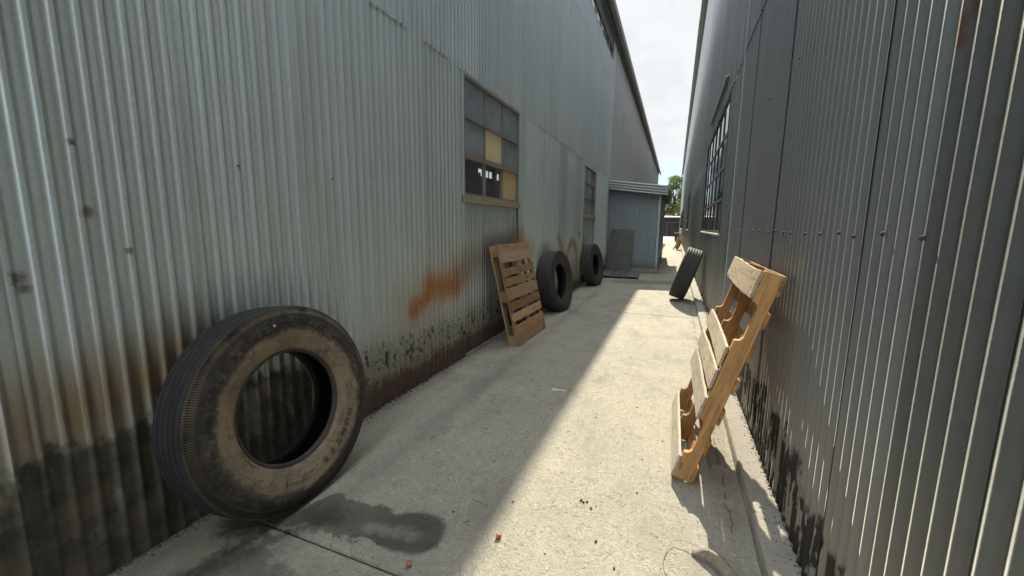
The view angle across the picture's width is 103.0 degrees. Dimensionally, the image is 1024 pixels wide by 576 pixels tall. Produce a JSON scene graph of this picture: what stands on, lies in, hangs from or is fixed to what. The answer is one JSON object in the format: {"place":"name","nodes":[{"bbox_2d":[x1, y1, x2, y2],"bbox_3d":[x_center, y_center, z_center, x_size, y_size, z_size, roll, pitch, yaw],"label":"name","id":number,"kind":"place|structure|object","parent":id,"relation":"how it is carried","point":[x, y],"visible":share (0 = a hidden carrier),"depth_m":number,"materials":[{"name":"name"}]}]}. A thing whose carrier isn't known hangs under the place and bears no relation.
{"place":"outdoors","nodes":[
{"label":"outdoors","id":0,"kind":"place"},
{"bbox_2d":[108,236,761,575],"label":"pavement","id":1,"kind":"structure","parent":0,"point":[468,428],"depth_m":2.43,"materials":[{"name":"concrete"}]},
{"bbox_2d":[152,305,365,520],"bbox_3d":[-1.255,0.640,2.215,0.246,1.081,1.081,-5,6,22],"label":"truck tyre","id":2,"kind":"object","parent":1,"relation":"on","point":[206,462],"visible":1,"depth_m":1.95,"materials":[{"name":"rubber"}]},
{"bbox_2d":[406,560,410,567],"bbox_3d":[-0.458,1.225,1.807,0.023,0.022,0.023,-2,9,-14],"label":"plastic stub","id":3,"kind":"object","parent":1,"relation":"on","point":[408,563],"visible":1,"depth_m":1.80,"materials":[{"name":"orange plastic"}]},
{"bbox_2d":[105,282,800,575],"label":"grit","id":4,"kind":"object","parent":1,"relation":"on","point":[175,536],"visible":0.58,"depth_m":2.47,"materials":[{"name":"grey gravel"}]},
{"bbox_2d":[489,242,545,346],"bbox_3d":[0.138,0.035,5.578,0.184,1.311,1.126,-10,4,24],"label":"wooden pallet","id":5,"kind":"object","parent":1,"relation":"on","point":[528,328],"visible":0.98,"depth_m":5.36,"materials":[{"name":"brown wood"}]},
{"bbox_2d":[538,250,572,311],"bbox_3d":[0.796,-0.121,7.327,0.276,1.091,1.091,-4,6,29],"label":"truck tyre","id":6,"kind":"object","parent":1,"relation":"on","point":[551,297],"visible":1,"depth_m":7.05,"materials":[{"name":"rubber"}]},
{"bbox_2d":[551,388,566,391],"bbox_3d":[0.436,0.939,3.750,0.145,0.018,0.022,3,9,14],"label":"metal strip","id":7,"kind":"object","parent":1,"relation":"on","point":[553,389],"visible":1,"depth_m":3.75,"materials":[{"name":"silver metal"}]},
{"bbox_2d":[581,244,602,285],"bbox_3d":[2.098,-0.594,10.563,0.266,1.075,1.075,-4,5,30],"label":"truck tyre","id":8,"kind":"object","parent":1,"relation":"on","point":[592,264],"visible":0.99,"depth_m":10.28,"materials":[{"name":"rubber"}]},
{"bbox_2d":[605,229,633,271],"bbox_3d":[3.677,-1.289,13.910,0.870,1.426,0.300,4,9,21],"label":"metal sheet","id":9,"kind":"object","parent":1,"relation":"on","point":[620,251],"visible":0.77,"depth_m":13.89,"materials":[{"name":"grey metal"}]},
{"bbox_2d":[603,270,638,277],"bbox_3d":[3.396,-0.438,12.800,1.245,0.049,1.660,4,9,21],"label":"ribbed sheet","id":10,"kind":"object","parent":1,"relation":"on","point":[624,274],"visible":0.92,"depth_m":12.74,"materials":[{"name":"grey metal"}]},
{"bbox_2d":[607,180,670,272],"bbox_3d":[5.318,-2.492,16.518,1.885,3.070,6.624,4,9,21],"label":"lean to shed","id":11,"kind":"object","parent":1,"relation":"on","point":[638,208],"visible":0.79,"depth_m":13.75,"materials":[{"name":"metal"}]},
{"bbox_2d":[659,258,667,266],"bbox_3d":[6.030,-1.067,16.369,0.444,0.334,2.145,4,9,21],"label":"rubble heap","id":12,"kind":"object","parent":1,"relation":"on","point":[663,262],"visible":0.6,"depth_m":15.78,"materials":[{"name":"concrete"}]},
{"bbox_2d":[663,216,679,235],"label":"boarded building","id":13,"kind":"structure","parent":1,"relation":"on","point":[671,225],"depth_m":70.52,"materials":[{"name":"grey"}]},
{"bbox_2d":[667,223,679,235],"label":"door","id":14,"kind":"structure","parent":13,"relation":"in","point":[672,228],"depth_m":70.48,"materials":[{"name":"grey metal"}]},
{"bbox_2d":[674,233,680,240],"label":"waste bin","id":15,"kind":"object","parent":1,"relation":"on","point":[676,235],"visible":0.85,"depth_m":46.26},
{"bbox_2d":[673,234,682,249],"bbox_3d":[11.300,-3.085,27.638,0.421,1.124,0.957,29,17,16],"label":"barricade frame","id":16,"kind":"object","parent":1,"relation":"on","point":[677,246],"visible":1,"depth_m":27.97,"materials":[{"name":"orange paint"}]},
{"bbox_2d":[662,539,702,575],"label":"wire","id":17,"kind":"object","parent":1,"relation":"on","point":[669,545],"visible":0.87,"depth_m":1.90,"materials":[{"name":"silver metal"}]},
{"bbox_2d":[669,247,702,299],"bbox_3d":[3.608,-0.301,8.459,0.326,1.081,1.081,23,16,20],"label":"truck tyre","id":18,"kind":"object","parent":1,"relation":"on","point":[686,273],"visible":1,"depth_m":8.03,"materials":[{"name":"rubber"}]},
{"bbox_2d":[691,549,737,575],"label":"wood scrap","id":19,"kind":"object","parent":1,"relation":"on","point":[719,564],"visible":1,"depth_m":1.80,"materials":[{"name":"grey wood"}]},
{"bbox_2d":[671,256,787,483],"bbox_3d":[1.370,0.457,2.749,0.143,1.313,1.080,21,15,18],"label":"wooden pallet","id":20,"kind":"object","parent":1,"relation":"on","point":[755,290],"visible":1,"depth_m":2.40,"materials":[{"name":"orange wood"}]},
{"bbox_2d":[680,244,816,575],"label":"kerb","id":21,"kind":"structure","parent":1,"relation":"on","point":[773,557],"depth_m":2.23,"materials":[{"name":"concrete"}]},
{"bbox_2d":[478,0,701,214],"label":"sky","id":22,"kind":"structure","parent":0,"point":[661,35],"materials":[{"name":"white"}]},
{"label":"ground","id":23,"kind":"structure","parent":0,"visible":0},
{"bbox_2d":[0,0,660,575],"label":"metal warehouse","id":24,"kind":"structure","parent":23,"relation":"on","point":[178,178],"depth_m":2.24,"materials":[{"name":"metal"}]},
{"bbox_2d":[462,73,519,208],"bbox_3d":[-0.229,-1.709,5.131,0.090,1.325,1.730,4,9,21],"label":"window","id":25,"kind":"structure","parent":24,"relation":"in","point":[483,142],"depth_m":5.03,"materials":[{"name":"glass"}]},
{"bbox_2d":[583,165,595,218],"bbox_3d":[2.053,-2.503,10.819,0.090,1.275,1.610,4,9,21],"label":"window","id":26,"kind":"structure","parent":24,"relation":"in","point":[590,175],"depth_m":10.87,"materials":[{"name":"glass"}]},
{"bbox_2d":[590,0,613,59],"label":"window","id":27,"kind":"structure","parent":24,"relation":"in","point":[599,7],"depth_m":11.32,"materials":[{"name":"metal"}]},
{"bbox_2d":[665,174,682,215],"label":"tree","id":28,"kind":"object","parent":23,"relation":"on","point":[673,208],"visible":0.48,"depth_m":82.92,"materials":[{"name":"green plant"}]},
{"bbox_2d":[679,0,1023,575],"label":"metal warehouse","id":29,"kind":"structure","parent":23,"relation":"on","point":[853,171],"depth_m":1.26,"materials":[{"name":"grey metal"}]},
{"bbox_2d":[680,208,683,228],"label":"window","id":30,"kind":"structure","parent":29,"relation":"in","point":[682,214],"depth_m":45.11,"materials":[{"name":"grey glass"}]},
{"bbox_2d":[686,191,690,229],"bbox_3d":[9.792,-4.220,22.527,0.105,2.015,4.240,4,9,21],"label":"window","id":31,"kind":"structure","parent":29,"relation":"in","point":[690,191],"depth_m":22.77,"materials":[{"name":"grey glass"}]},
{"bbox_2d":[700,92,731,235],"bbox_3d":[3.911,-2.056,7.887,0.105,1.995,4.490,4,9,21],"label":"window","id":32,"kind":"structure","parent":29,"relation":"in","point":[717,149],"depth_m":7.18,"materials":[{"name":"clear glass"}]}
]}

